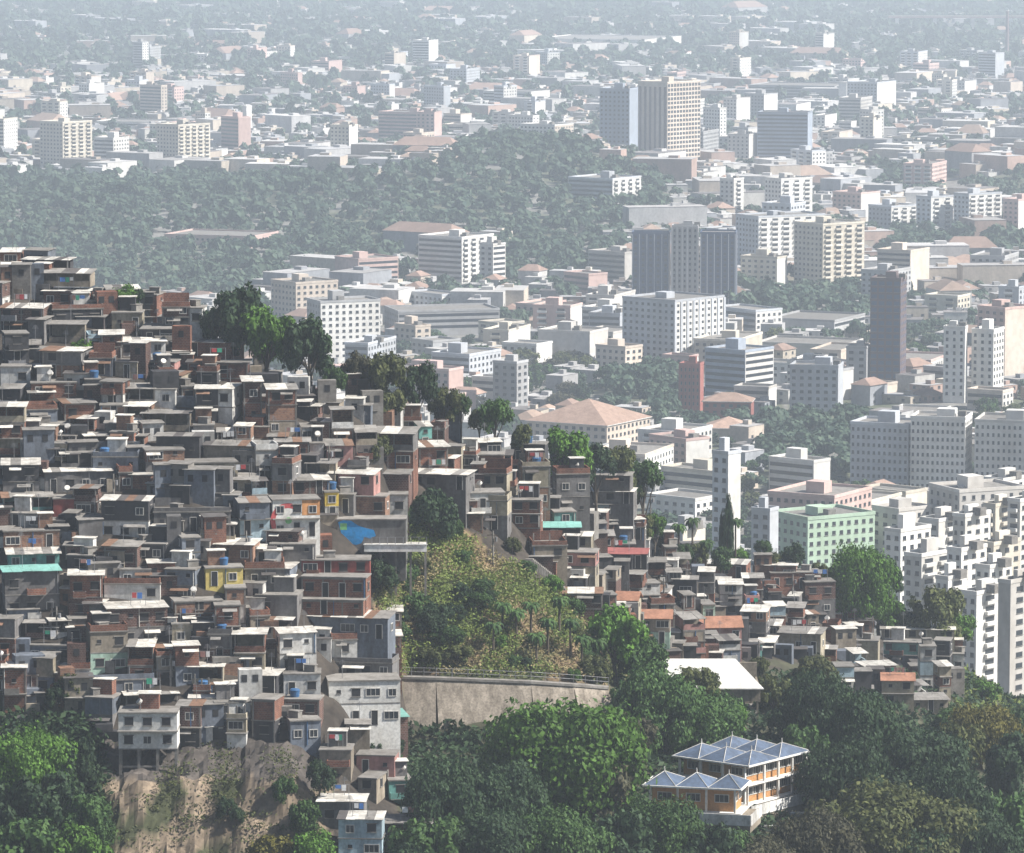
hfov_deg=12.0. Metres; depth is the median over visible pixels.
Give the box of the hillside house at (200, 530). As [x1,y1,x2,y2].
[197,515,216,537]
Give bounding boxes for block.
[0,115,17,149]
[32,138,39,156]
[38,89,61,97]
[41,98,67,117]
[51,82,70,91]
[74,72,100,85]
[77,94,107,102]
[79,80,103,92]
[93,132,128,158]
[95,118,165,128]
[125,76,148,86]
[129,69,153,80]
[133,38,148,68]
[140,81,166,112]
[149,44,160,57]
[149,121,168,130]
[164,229,278,247]
[165,83,183,102]
[195,53,208,61]
[195,107,210,120]
[210,147,227,155]
[221,112,250,149]
[247,45,266,59]
[267,50,276,56]
[271,273,337,318]
[276,43,294,55]
[280,68,302,83]
[311,57,341,71]
[330,121,357,146]
[334,251,398,278]
[339,57,350,65]
[343,82,365,94]
[344,335,395,360]
[370,81,394,96]
[378,108,424,138]
[384,50,405,64]
[390,359,427,390]
[394,315,430,350]
[403,128,434,136]
[406,84,423,90]
[411,336,460,353]
[412,37,437,63]
[412,289,449,304]
[414,359,463,403]
[416,109,441,135]
[418,229,493,283]
[423,82,450,106]
[428,63,455,68]
[430,389,475,410]
[431,342,500,373]
[443,109,471,123]
[445,122,462,131]
[450,65,479,81]
[471,374,528,398]
[478,318,524,339]
[479,236,505,277]
[483,321,530,344]
[492,109,520,124]
[492,354,528,405]
[494,82,516,102]
[501,339,552,364]
[508,111,539,128]
[513,53,539,73]
[515,298,566,311]
[520,120,573,133]
[524,96,545,112]
[532,296,582,328]
[535,48,559,64]
[538,321,607,359]
[563,270,607,294]
[568,171,640,203]
[581,298,621,325]
[586,285,635,304]
[588,245,631,282]
[588,305,621,326]
[590,438,673,485]
[595,338,642,367]
[596,325,621,338]
[632,230,670,293]
[637,417,712,457]
[640,469,664,502]
[646,488,711,516]
[648,428,709,462]
[661,458,711,490]
[662,352,698,374]
[664,514,705,544]
[667,71,685,76]
[693,329,762,372]
[699,246,699,285]
[700,82,721,86]
[700,98,704,114]
[700,127,718,149]
[700,229,737,303]
[701,225,735,228]
[703,103,726,135]
[704,337,773,395]
[719,132,733,148]
[723,94,749,120]
[726,303,782,331]
[727,129,756,158]
[729,30,748,46]
[730,55,750,75]
[731,122,756,132]
[734,383,776,399]
[735,210,824,265]
[740,248,786,286]
[744,89,777,120]
[751,496,778,571]
[757,108,812,157]
[762,195,805,211]
[767,479,871,509]
[768,447,830,489]
[773,358,787,383]
[778,504,875,583]
[787,353,827,382]
[789,356,843,411]
[790,145,825,164]
[810,342,855,358]
[813,113,836,126]
[813,147,832,163]
[815,30,833,46]
[821,129,852,141]
[828,74,858,82]
[832,186,879,221]
[832,360,853,399]
[838,120,856,128]
[839,93,872,119]
[842,58,864,66]
[846,340,869,382]
[847,78,895,104]
[850,409,910,485]
[854,380,897,392]
[859,106,883,134]
[860,112,881,137]
[861,263,911,294]
[868,198,915,229]
[868,483,927,503]
[871,497,931,556]
[872,490,901,503]
[877,190,901,195]
[877,242,929,289]
[885,134,919,142]
[900,48,927,68]
[900,404,950,412]
[903,159,946,185]
[906,351,942,363]
[910,407,972,486]
[913,60,938,70]
[914,135,948,143]
[916,190,953,230]
[917,107,952,115]
[923,364,969,382]
[924,292,969,317]
[932,70,946,81]
[936,77,956,96]
[936,376,970,387]
[954,77,975,93]
[954,188,1001,222]
[959,48,983,57]
[960,577,997,683]
[967,363,970,375]
[967,386,1013,411]
[970,247,1018,262]
[972,437,974,461]
[974,409,1023,475]
[978,50,1004,77]
[997,568,1023,696]
[998,279,1023,303]
[1003,193,1023,228]
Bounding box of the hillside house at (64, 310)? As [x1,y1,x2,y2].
[49,291,103,319]
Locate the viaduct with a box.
[888,15,1023,28]
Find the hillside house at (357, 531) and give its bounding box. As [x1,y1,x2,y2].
[336,515,406,580]
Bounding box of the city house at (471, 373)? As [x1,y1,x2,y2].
[463,371,479,378]
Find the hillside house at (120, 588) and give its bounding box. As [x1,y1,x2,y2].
[103,565,161,600]
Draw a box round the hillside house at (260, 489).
[250,473,268,495]
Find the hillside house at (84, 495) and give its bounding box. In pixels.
[70,484,103,512]
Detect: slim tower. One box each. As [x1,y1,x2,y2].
[242,105,251,127]
[838,81,846,96]
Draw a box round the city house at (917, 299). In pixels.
[908,296,924,304]
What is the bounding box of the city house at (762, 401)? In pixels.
[754,396,775,413]
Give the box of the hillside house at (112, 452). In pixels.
[92,437,140,473]
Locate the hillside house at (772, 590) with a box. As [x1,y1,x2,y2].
[763,580,781,600]
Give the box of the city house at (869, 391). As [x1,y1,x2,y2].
[851,377,887,405]
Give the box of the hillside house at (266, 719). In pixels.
[251,693,284,742]
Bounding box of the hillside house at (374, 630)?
[307,610,396,658]
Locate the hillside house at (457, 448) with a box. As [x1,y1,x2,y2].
[448,443,465,468]
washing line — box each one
[14,294,29,305]
[24,516,39,528]
[28,538,40,543]
[45,630,55,636]
[58,277,72,283]
[72,295,84,299]
[79,559,94,572]
[130,592,145,604]
[133,374,142,378]
[146,678,156,684]
[180,608,195,621]
[200,651,209,656]
[210,348,225,360]
[223,431,233,436]
[234,464,249,476]
[285,427,300,439]
[295,658,309,662]
[329,734,341,739]
[335,785,345,790]
[352,802,367,815]
[400,806,415,819]
[431,459,445,464]
[520,486,532,491]
[528,452,543,461]
[615,540,626,544]
[747,598,757,602]
[791,619,806,630]
[812,569,827,579]
[890,667,904,672]
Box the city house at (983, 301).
[972,299,989,304]
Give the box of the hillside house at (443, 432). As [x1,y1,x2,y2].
[430,419,448,442]
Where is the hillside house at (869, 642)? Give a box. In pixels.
[850,623,880,659]
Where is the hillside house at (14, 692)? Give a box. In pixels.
[0,644,27,720]
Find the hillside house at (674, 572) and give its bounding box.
[664,567,682,593]
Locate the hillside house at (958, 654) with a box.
[952,637,965,667]
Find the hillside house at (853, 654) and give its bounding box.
[844,638,868,662]
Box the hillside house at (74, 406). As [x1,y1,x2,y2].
[57,382,97,420]
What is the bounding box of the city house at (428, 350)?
[425,343,447,355]
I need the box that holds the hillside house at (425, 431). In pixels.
[413,406,432,439]
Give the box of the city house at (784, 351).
[773,343,795,358]
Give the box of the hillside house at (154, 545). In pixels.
[138,523,167,558]
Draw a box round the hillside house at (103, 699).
[84,677,121,726]
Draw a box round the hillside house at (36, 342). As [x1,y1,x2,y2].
[29,325,41,346]
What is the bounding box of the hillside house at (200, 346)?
[170,338,232,358]
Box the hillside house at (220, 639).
[207,613,233,661]
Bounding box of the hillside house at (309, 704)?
[284,688,323,725]
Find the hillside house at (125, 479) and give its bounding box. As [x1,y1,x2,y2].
[115,463,132,490]
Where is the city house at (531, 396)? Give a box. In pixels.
[528,390,551,402]
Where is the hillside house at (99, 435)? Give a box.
[82,431,109,440]
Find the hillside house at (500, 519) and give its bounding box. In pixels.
[483,491,512,542]
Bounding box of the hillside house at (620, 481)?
[596,471,634,525]
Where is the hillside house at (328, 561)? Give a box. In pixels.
[301,550,371,573]
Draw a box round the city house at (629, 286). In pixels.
[618,284,631,288]
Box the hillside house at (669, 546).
[661,530,677,556]
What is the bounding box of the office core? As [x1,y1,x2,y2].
[671,220,699,292]
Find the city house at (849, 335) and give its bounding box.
[844,323,869,341]
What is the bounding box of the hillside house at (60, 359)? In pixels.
[38,330,91,376]
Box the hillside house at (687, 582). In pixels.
[671,561,698,596]
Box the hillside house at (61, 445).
[39,424,67,460]
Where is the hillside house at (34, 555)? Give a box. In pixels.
[4,532,61,564]
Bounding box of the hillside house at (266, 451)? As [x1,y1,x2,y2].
[251,440,278,477]
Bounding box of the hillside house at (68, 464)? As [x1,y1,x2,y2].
[59,451,80,466]
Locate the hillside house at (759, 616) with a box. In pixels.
[739,604,771,637]
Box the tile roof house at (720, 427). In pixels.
[706,416,742,439]
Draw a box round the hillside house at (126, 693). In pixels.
[121,670,179,705]
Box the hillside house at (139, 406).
[123,385,156,419]
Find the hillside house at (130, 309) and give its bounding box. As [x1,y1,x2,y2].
[111,295,144,334]
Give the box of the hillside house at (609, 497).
[590,487,637,538]
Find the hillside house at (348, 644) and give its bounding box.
[331,632,357,657]
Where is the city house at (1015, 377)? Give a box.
[1004,373,1023,390]
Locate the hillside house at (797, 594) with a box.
[787,591,802,601]
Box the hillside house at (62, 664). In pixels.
[57,662,66,665]
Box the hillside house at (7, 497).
[0,479,53,510]
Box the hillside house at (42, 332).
[25,300,52,344]
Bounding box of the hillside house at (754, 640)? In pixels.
[749,625,763,656]
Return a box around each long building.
[384,303,499,335]
[525,399,651,443]
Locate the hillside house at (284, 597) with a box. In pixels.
[255,573,303,625]
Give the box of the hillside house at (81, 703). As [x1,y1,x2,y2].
[65,696,84,712]
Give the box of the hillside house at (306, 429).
[298,422,316,444]
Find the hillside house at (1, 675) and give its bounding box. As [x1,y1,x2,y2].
[0,650,6,690]
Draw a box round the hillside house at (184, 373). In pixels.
[178,370,191,385]
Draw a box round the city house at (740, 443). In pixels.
[731,438,754,447]
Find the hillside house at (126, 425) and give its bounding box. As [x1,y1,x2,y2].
[109,413,140,442]
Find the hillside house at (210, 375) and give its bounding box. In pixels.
[196,354,220,384]
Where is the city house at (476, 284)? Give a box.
[463,280,493,287]
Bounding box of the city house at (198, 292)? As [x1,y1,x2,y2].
[189,290,211,295]
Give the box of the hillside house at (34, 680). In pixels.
[26,674,38,686]
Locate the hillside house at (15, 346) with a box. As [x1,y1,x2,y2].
[1,330,29,362]
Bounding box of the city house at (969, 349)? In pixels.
[939,346,971,362]
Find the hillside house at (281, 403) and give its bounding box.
[263,383,298,436]
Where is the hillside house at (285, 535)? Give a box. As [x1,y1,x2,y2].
[263,527,304,542]
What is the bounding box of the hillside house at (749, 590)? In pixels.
[742,584,759,604]
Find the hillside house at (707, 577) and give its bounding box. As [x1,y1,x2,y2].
[697,566,715,602]
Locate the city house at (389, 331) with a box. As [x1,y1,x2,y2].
[385,328,393,335]
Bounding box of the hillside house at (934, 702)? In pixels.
[914,682,950,717]
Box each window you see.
[0,643,9,652]
[2,308,10,314]
[4,254,16,260]
[5,536,19,544]
[9,579,19,588]
[10,602,19,607]
[11,425,20,433]
[12,336,21,343]
[12,557,19,564]
[17,321,26,329]
[17,372,26,380]
[24,467,34,475]
[26,601,36,607]
[29,516,37,524]
[31,309,38,316]
[35,387,42,393]
[38,680,47,688]
[41,122,90,163]
[45,555,55,563]
[46,295,53,302]
[47,352,56,360]
[54,448,65,456]
[57,314,65,319]
[59,649,66,657]
[60,294,68,301]
[64,385,73,393]
[65,479,74,487]
[68,408,77,416]
[70,629,79,638]
[72,582,82,590]
[74,558,83,567]
[75,604,83,612]
[76,504,90,512]
[76,701,82,709]
[82,479,89,483]
[89,581,99,589]
[95,658,104,667]
[100,478,106,485]
[103,526,112,534]
[104,506,114,514]
[107,395,116,401]
[110,613,119,622]
[110,658,125,666]
[114,636,124,645]
[117,431,127,436]
[120,526,129,534]
[122,478,130,485]
[123,344,129,352]
[123,574,131,577]
[123,716,133,725]
[123,735,133,743]
[124,683,132,690]
[125,553,133,562]
[128,632,134,638]
[134,670,144,673]
[135,507,143,514]
[137,527,145,534]
[139,612,149,621]
[141,550,145,556]
[142,717,152,725]
[143,736,151,743]
[145,296,153,304]
[146,588,155,596]
[149,451,162,458]
[149,485,153,493]
[152,549,160,556]
[154,344,161,350]
[155,612,164,620]
[157,630,166,637]
[158,125,208,157]
[160,333,171,335]
[160,671,169,680]
[161,658,169,666]
[161,717,171,726]
[162,394,169,401]
[162,734,172,743]
[165,318,172,324]
[177,613,185,621]
[177,631,184,639]
[179,308,186,313]
[179,316,188,324]
[183,589,190,594]
[183,673,191,680]
[184,390,193,395]
[185,539,195,548]
[185,712,193,719]
[185,733,195,741]
[191,313,200,321]
[195,602,203,610]
[202,374,211,382]
[202,392,211,400]
[210,601,219,609]
[219,393,228,401]
[220,365,228,373]
[224,612,233,619]
[225,549,229,557]
[228,721,242,729]
[229,572,236,580]
[237,706,242,713]
[238,427,245,434]
[240,550,248,557]
[244,483,253,491]
[249,389,257,396]
[253,657,262,665]
[256,618,264,626]
[259,725,268,734]
[265,601,270,610]
[271,392,279,400]
[271,423,278,430]
[276,506,283,513]
[277,467,286,475]
[277,483,286,491]
[283,639,292,647]
[284,391,293,399]
[285,704,299,709]
[292,504,301,512]
[294,730,301,737]
[295,482,304,490]
[300,448,306,452]
[302,431,311,438]
[303,563,317,570]
[304,582,314,590]
[304,704,314,712]
[306,681,316,689]
[308,505,316,512]
[309,729,317,737]
[324,809,334,818]
[328,495,335,502]
[331,334,378,356]
[335,449,343,457]
[338,562,348,571]
[340,623,354,631]
[342,643,349,652]
[345,825,353,832]
[346,668,354,672]
[351,688,361,696]
[352,583,362,591]
[356,562,365,570]
[360,476,369,484]
[360,624,367,632]
[361,779,371,788]
[362,665,370,672]
[364,844,378,852]
[366,688,380,696]
[366,823,376,832]
[373,502,382,510]
[379,666,387,672]
[380,777,383,787]
[384,711,398,719]
[388,688,396,695]
[394,501,403,509]
[395,613,399,620]
[395,784,405,792]
[396,455,409,462]
[427,477,435,485]
[436,450,445,458]
[463,458,473,465]
[483,475,490,483]
[488,445,500,450]
[495,476,504,484]
[514,501,522,509]
[515,516,522,523]
[524,473,533,480]
[529,501,537,509]
[530,515,537,522]
[540,494,546,501]
[553,547,562,555]
[562,483,568,489]
[562,514,569,520]
[566,528,575,532]
[567,555,572,562]
[578,483,585,489]
[580,538,585,546]
[580,558,588,562]
[591,595,600,603]
[601,114,627,145]
[606,492,613,499]
[607,571,612,578]
[656,620,668,627]
[657,791,671,799]
[668,96,699,159]
[669,573,680,578]
[677,300,721,350]
[679,586,691,590]
[686,793,700,801]
[687,760,698,769]
[705,609,713,615]
[709,763,720,772]
[714,794,728,802]
[721,110,725,135]
[724,585,736,591]
[727,594,735,601]
[727,606,734,612]
[731,766,742,775]
[732,630,739,636]
[737,217,810,265]
[738,791,741,799]
[744,612,750,618]
[746,767,753,776]
[749,786,753,794]
[752,785,760,793]
[754,765,759,774]
[756,613,762,618]
[756,633,764,637]
[759,783,767,792]
[760,763,766,772]
[766,781,774,790]
[767,762,773,770]
[770,627,776,633]
[771,594,778,600]
[774,760,780,769]
[780,777,788,786]
[781,758,788,767]
[786,577,793,584]
[787,775,794,784]
[794,754,802,763]
[795,224,861,281]
[795,641,801,645]
[809,587,816,593]
[810,558,864,583]
[824,587,831,593]
[824,604,829,610]
[871,294,876,298]
[871,314,876,318]
[878,367,883,371]
[879,281,884,285]
[884,643,892,650]
[886,301,891,305]
[886,321,891,325]
[886,695,894,702]
[894,288,899,292]
[900,320,905,371]
[902,682,910,689]
[909,630,916,636]
[909,644,916,651]
[921,418,971,486]
[924,649,932,656]
[925,558,932,563]
[925,568,932,573]
[925,578,932,583]
[937,644,944,651]
[939,555,946,560]
[943,678,949,684]
[946,631,952,636]
[953,580,961,585]
[954,661,961,665]
[985,616,993,621]
[985,627,993,632]
[985,637,993,643]
[985,648,993,653]
[985,659,993,664]
[985,669,993,675]
[986,594,994,600]
[986,605,993,610]
[1010,523,1016,527]
[1015,673,1022,679]
[1015,684,1022,690]
[1016,597,1023,602]
[1016,608,1023,613]
[1016,619,1023,624]
[1016,629,1022,635]
[1016,640,1022,646]
[1016,651,1022,657]
[1016,662,1022,668]
[1017,586,1022,591]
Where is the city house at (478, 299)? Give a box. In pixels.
[467,295,490,304]
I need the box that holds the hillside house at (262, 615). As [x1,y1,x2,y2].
[248,606,270,626]
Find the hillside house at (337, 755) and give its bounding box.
[318,727,354,781]
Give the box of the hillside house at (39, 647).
[30,625,66,657]
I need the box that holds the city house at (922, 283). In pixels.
[917,276,941,290]
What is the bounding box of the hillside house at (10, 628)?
[0,598,23,658]
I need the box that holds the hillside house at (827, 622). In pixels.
[822,615,841,642]
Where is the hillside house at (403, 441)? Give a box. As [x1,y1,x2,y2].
[377,426,420,501]
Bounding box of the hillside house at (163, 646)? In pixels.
[155,633,173,650]
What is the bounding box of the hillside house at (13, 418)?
[0,395,28,455]
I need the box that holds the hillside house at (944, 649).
[933,636,952,663]
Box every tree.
[0,720,78,791]
[0,731,16,775]
[0,773,49,827]
[0,814,62,852]
[22,769,94,836]
[44,683,67,713]
[45,821,114,852]
[51,736,102,791]
[57,673,79,698]
[62,792,120,845]
[71,338,92,348]
[89,820,116,847]
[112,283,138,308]
[135,288,144,302]
[198,308,230,338]
[199,281,261,355]
[215,795,237,819]
[229,806,245,824]
[239,303,295,371]
[245,834,296,852]
[271,775,298,803]
[282,313,334,384]
[287,798,321,836]
[291,826,336,852]
[305,758,337,796]
[313,372,318,380]
[321,367,347,390]
[340,350,370,381]
[359,351,409,412]
[369,433,393,461]
[370,743,381,748]
[384,812,467,852]
[387,382,397,392]
[390,841,428,852]
[396,339,410,353]
[396,756,496,834]
[398,360,439,408]
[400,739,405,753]
[408,505,414,520]
[409,486,458,542]
[414,352,431,359]
[426,383,462,421]
[431,331,446,336]
[449,392,471,442]
[450,805,544,852]
[451,519,464,539]
[461,334,474,344]
[463,376,471,386]
[467,408,481,437]
[471,756,552,820]
[472,343,490,347]
[472,695,656,819]
[476,395,492,407]
[476,396,514,437]
[483,622,503,656]
[492,602,512,633]
[508,608,526,637]
[511,422,532,452]
[512,347,540,364]
[517,799,618,852]
[520,601,540,632]
[526,632,546,663]
[528,362,553,381]
[528,369,545,388]
[529,383,533,391]
[537,617,556,655]
[539,387,553,393]
[542,357,562,366]
[544,391,567,405]
[546,423,592,475]
[549,596,569,634]
[551,366,566,373]
[552,351,569,359]
[555,380,571,392]
[557,352,577,363]
[561,617,580,656]
[562,382,583,398]
[563,394,577,399]
[563,758,637,824]
[566,349,588,358]
[567,370,586,383]
[569,382,592,398]
[571,355,597,366]
[572,634,592,671]
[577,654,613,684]
[586,603,650,682]
[588,638,607,652]
[589,442,616,510]
[592,805,658,852]
[593,363,606,378]
[602,445,637,486]
[603,712,658,771]
[607,654,705,760]
[611,634,669,679]
[613,791,709,852]
[629,457,664,515]
[636,476,644,504]
[645,514,654,538]
[646,512,666,556]
[654,823,691,852]
[656,533,663,547]
[660,688,747,754]
[670,523,686,546]
[677,543,694,562]
[678,666,721,696]
[679,821,742,852]
[684,517,699,563]
[690,542,708,563]
[697,515,711,520]
[699,539,714,565]
[700,508,711,516]
[705,522,711,531]
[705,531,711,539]
[711,545,732,572]
[712,432,718,444]
[718,436,735,447]
[718,493,733,558]
[721,826,752,851]
[730,703,749,734]
[732,518,744,558]
[732,546,749,558]
[735,831,799,852]
[740,497,745,509]
[740,506,750,530]
[740,521,750,534]
[740,534,750,547]
[741,459,761,474]
[741,475,755,496]
[742,489,761,508]
[744,525,750,535]
[748,656,769,682]
[753,539,772,551]
[758,674,791,713]
[765,326,783,337]
[766,799,865,852]
[772,552,780,562]
[772,666,859,741]
[779,542,805,568]
[779,722,830,779]
[790,652,841,680]
[790,730,891,812]
[804,774,985,852]
[809,686,905,767]
[811,560,826,577]
[821,560,843,603]
[830,538,901,621]
[851,479,870,484]
[858,330,869,342]
[865,818,952,852]
[866,724,975,790]
[867,600,904,637]
[885,559,903,604]
[891,608,917,626]
[906,333,910,347]
[907,334,915,344]
[907,341,922,346]
[907,345,925,351]
[907,584,966,644]
[907,756,1000,819]
[915,345,930,351]
[920,332,942,345]
[923,334,943,345]
[932,707,955,732]
[937,696,1023,770]
[937,718,985,772]
[948,803,1023,852]
[951,613,977,640]
[968,679,1003,704]
[972,409,994,424]
[973,396,998,412]
[979,402,999,410]
[983,729,1023,796]
[989,790,1023,850]
[1001,402,1022,412]
[1007,709,1023,733]
[1010,379,1019,393]
[1017,379,1023,393]
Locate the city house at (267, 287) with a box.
[253,284,270,290]
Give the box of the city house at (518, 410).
[509,404,548,414]
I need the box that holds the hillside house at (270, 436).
[266,415,289,439]
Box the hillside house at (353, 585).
[300,573,371,612]
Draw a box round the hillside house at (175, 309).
[161,293,190,324]
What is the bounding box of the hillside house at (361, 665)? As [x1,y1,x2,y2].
[332,653,399,674]
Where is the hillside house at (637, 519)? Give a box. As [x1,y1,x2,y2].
[609,516,645,547]
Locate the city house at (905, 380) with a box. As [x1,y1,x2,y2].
[896,369,934,392]
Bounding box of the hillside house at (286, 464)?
[271,444,301,494]
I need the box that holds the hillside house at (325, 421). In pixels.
[309,401,333,437]
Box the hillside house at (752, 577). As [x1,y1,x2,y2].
[741,572,764,603]
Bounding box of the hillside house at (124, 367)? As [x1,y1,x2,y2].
[114,358,138,379]
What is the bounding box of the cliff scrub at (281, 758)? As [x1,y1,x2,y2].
[97,740,335,852]
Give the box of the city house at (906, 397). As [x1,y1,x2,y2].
[882,390,920,403]
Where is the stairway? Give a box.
[526,558,618,663]
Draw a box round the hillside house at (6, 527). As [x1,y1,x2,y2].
[0,525,15,535]
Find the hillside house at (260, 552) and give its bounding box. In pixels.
[256,536,276,561]
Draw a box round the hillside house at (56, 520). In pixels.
[53,517,65,522]
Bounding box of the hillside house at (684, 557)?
[672,552,691,574]
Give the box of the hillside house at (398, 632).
[395,629,402,653]
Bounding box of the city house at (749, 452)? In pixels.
[733,444,763,471]
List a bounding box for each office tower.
[599,83,637,145]
[638,76,700,159]
[870,270,906,380]
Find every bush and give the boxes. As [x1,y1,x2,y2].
[368,552,386,558]
[371,557,399,589]
[400,565,420,590]
[400,590,430,617]
[402,607,409,620]
[402,620,412,643]
[412,557,432,574]
[412,644,441,668]
[414,607,447,641]
[417,601,454,624]
[427,624,466,644]
[441,642,473,664]
[447,602,467,620]
[450,581,472,601]
[452,549,472,561]
[461,591,493,608]
[471,577,495,593]
[483,589,495,602]
[491,590,500,601]
[495,634,506,647]
[504,536,521,552]
[506,654,521,665]
[516,559,537,572]
[520,657,532,669]
[542,574,564,592]
[565,597,586,615]
[567,667,581,682]
[572,625,584,636]
[577,644,598,656]
[577,648,592,660]
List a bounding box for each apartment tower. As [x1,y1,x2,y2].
[39,117,91,167]
[156,119,209,158]
[306,289,380,363]
[622,291,725,358]
[712,437,740,551]
[720,174,743,212]
[764,172,812,211]
[794,216,864,284]
[884,512,931,603]
[904,537,946,624]
[920,506,954,547]
[929,473,1023,514]
[935,562,967,624]
[943,320,967,402]
[946,534,987,587]
[952,503,990,544]
[971,318,1004,386]
[975,552,1012,586]
[977,299,1023,375]
[982,493,1007,538]
[982,529,1020,575]
[984,467,1023,484]
[1007,490,1023,567]
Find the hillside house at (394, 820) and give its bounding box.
[385,814,433,847]
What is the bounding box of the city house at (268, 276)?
[263,266,329,284]
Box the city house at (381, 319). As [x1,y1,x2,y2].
[380,314,382,324]
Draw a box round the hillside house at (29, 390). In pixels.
[25,387,55,400]
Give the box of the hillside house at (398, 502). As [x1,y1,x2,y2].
[388,491,408,563]
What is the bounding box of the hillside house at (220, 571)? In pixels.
[202,548,243,592]
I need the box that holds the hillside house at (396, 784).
[386,757,410,804]
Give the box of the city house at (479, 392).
[454,386,485,403]
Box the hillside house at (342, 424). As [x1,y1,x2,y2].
[328,406,355,442]
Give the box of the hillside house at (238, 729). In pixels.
[225,697,249,747]
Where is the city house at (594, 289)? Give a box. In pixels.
[592,287,613,291]
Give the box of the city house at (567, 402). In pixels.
[555,398,579,409]
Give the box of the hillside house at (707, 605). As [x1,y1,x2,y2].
[700,586,715,615]
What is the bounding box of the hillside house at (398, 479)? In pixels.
[383,454,413,541]
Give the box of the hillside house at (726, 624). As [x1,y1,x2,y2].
[699,611,743,661]
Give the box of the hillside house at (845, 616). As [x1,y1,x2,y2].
[839,607,866,624]
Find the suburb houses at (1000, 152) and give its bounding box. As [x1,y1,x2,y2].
[0,0,1023,551]
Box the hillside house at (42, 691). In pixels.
[33,689,48,705]
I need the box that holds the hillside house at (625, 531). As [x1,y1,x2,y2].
[616,526,635,547]
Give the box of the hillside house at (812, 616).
[805,609,819,625]
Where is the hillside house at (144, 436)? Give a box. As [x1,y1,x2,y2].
[135,415,150,443]
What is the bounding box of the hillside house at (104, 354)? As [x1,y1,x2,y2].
[88,343,116,376]
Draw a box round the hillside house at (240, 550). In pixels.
[212,522,262,574]
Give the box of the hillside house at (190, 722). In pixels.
[175,683,206,749]
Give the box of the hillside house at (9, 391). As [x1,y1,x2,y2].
[0,368,26,400]
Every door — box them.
[3,321,9,329]
[12,514,18,525]
[14,351,20,360]
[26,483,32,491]
[46,533,52,546]
[46,601,53,608]
[50,479,56,492]
[51,365,55,376]
[58,426,64,432]
[98,360,104,373]
[110,406,116,414]
[123,364,129,377]
[132,317,138,330]
[143,680,149,688]
[146,332,152,336]
[190,517,196,531]
[192,342,197,355]
[211,571,217,585]
[212,727,218,739]
[216,647,222,654]
[233,482,237,490]
[244,520,250,534]
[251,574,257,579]
[258,552,263,561]
[264,465,270,477]
[288,682,294,693]
[293,522,299,527]
[309,521,315,535]
[316,480,322,493]
[320,601,326,613]
[322,582,328,596]
[324,561,330,572]
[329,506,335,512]
[339,582,345,596]
[342,498,348,512]
[352,710,358,717]
[362,759,368,773]
[371,710,377,724]
[375,624,381,638]
[456,476,462,489]
[480,498,485,507]
[491,515,497,529]
[515,450,521,458]
[623,492,628,503]
[635,528,640,539]
[635,555,640,567]
[659,631,664,643]
[686,596,691,606]
[736,566,740,577]
[774,578,779,586]
[799,577,804,588]
[811,641,815,653]
[842,612,847,621]
[884,628,889,638]
[928,700,933,711]
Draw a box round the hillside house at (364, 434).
[354,425,377,460]
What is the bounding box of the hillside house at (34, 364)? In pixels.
[33,347,52,378]
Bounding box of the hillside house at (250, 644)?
[231,617,268,668]
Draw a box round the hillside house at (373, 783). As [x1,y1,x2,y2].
[357,770,386,803]
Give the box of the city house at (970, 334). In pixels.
[968,325,976,345]
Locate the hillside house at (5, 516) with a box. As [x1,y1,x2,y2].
[0,489,12,524]
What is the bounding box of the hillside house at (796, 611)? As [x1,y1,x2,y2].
[786,590,806,625]
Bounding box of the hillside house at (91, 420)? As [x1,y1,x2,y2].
[66,415,98,431]
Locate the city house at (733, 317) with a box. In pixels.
[726,314,742,330]
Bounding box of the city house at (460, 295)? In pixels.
[450,286,505,307]
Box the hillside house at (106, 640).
[85,610,128,674]
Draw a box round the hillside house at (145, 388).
[125,368,155,401]
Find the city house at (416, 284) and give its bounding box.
[406,281,428,289]
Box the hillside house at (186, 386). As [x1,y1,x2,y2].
[179,377,195,395]
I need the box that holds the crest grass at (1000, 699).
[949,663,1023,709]
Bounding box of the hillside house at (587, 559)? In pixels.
[562,533,599,586]
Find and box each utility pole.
[50,607,62,638]
[79,332,90,345]
[107,474,119,493]
[164,654,175,685]
[240,531,252,541]
[323,445,334,470]
[492,531,496,564]
[646,493,655,513]
[663,578,667,593]
[753,641,763,658]
[868,616,877,632]
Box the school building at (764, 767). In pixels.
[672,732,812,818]
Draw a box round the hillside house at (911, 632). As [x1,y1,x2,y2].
[880,612,955,663]
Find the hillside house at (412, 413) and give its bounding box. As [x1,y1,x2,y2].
[403,404,421,425]
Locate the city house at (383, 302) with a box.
[380,299,404,322]
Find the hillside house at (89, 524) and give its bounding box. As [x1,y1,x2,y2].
[75,497,103,540]
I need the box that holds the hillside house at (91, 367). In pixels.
[83,360,101,383]
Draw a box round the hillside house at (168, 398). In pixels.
[155,386,179,408]
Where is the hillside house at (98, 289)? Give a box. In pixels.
[92,287,104,299]
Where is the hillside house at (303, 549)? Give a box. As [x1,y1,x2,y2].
[269,530,316,570]
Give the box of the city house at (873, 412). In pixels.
[869,405,913,417]
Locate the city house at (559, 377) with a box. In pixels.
[546,369,577,393]
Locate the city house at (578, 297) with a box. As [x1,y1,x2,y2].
[561,292,585,301]
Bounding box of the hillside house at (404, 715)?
[400,708,409,757]
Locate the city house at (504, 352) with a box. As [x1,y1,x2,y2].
[491,347,511,357]
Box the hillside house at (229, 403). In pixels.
[215,368,241,424]
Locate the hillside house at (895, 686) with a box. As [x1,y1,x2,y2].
[880,664,915,714]
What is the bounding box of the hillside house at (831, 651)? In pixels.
[825,644,837,662]
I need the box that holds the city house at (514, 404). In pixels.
[509,402,529,407]
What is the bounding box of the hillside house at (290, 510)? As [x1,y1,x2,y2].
[268,479,320,554]
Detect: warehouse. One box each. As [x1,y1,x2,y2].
[762,335,862,356]
[782,310,864,330]

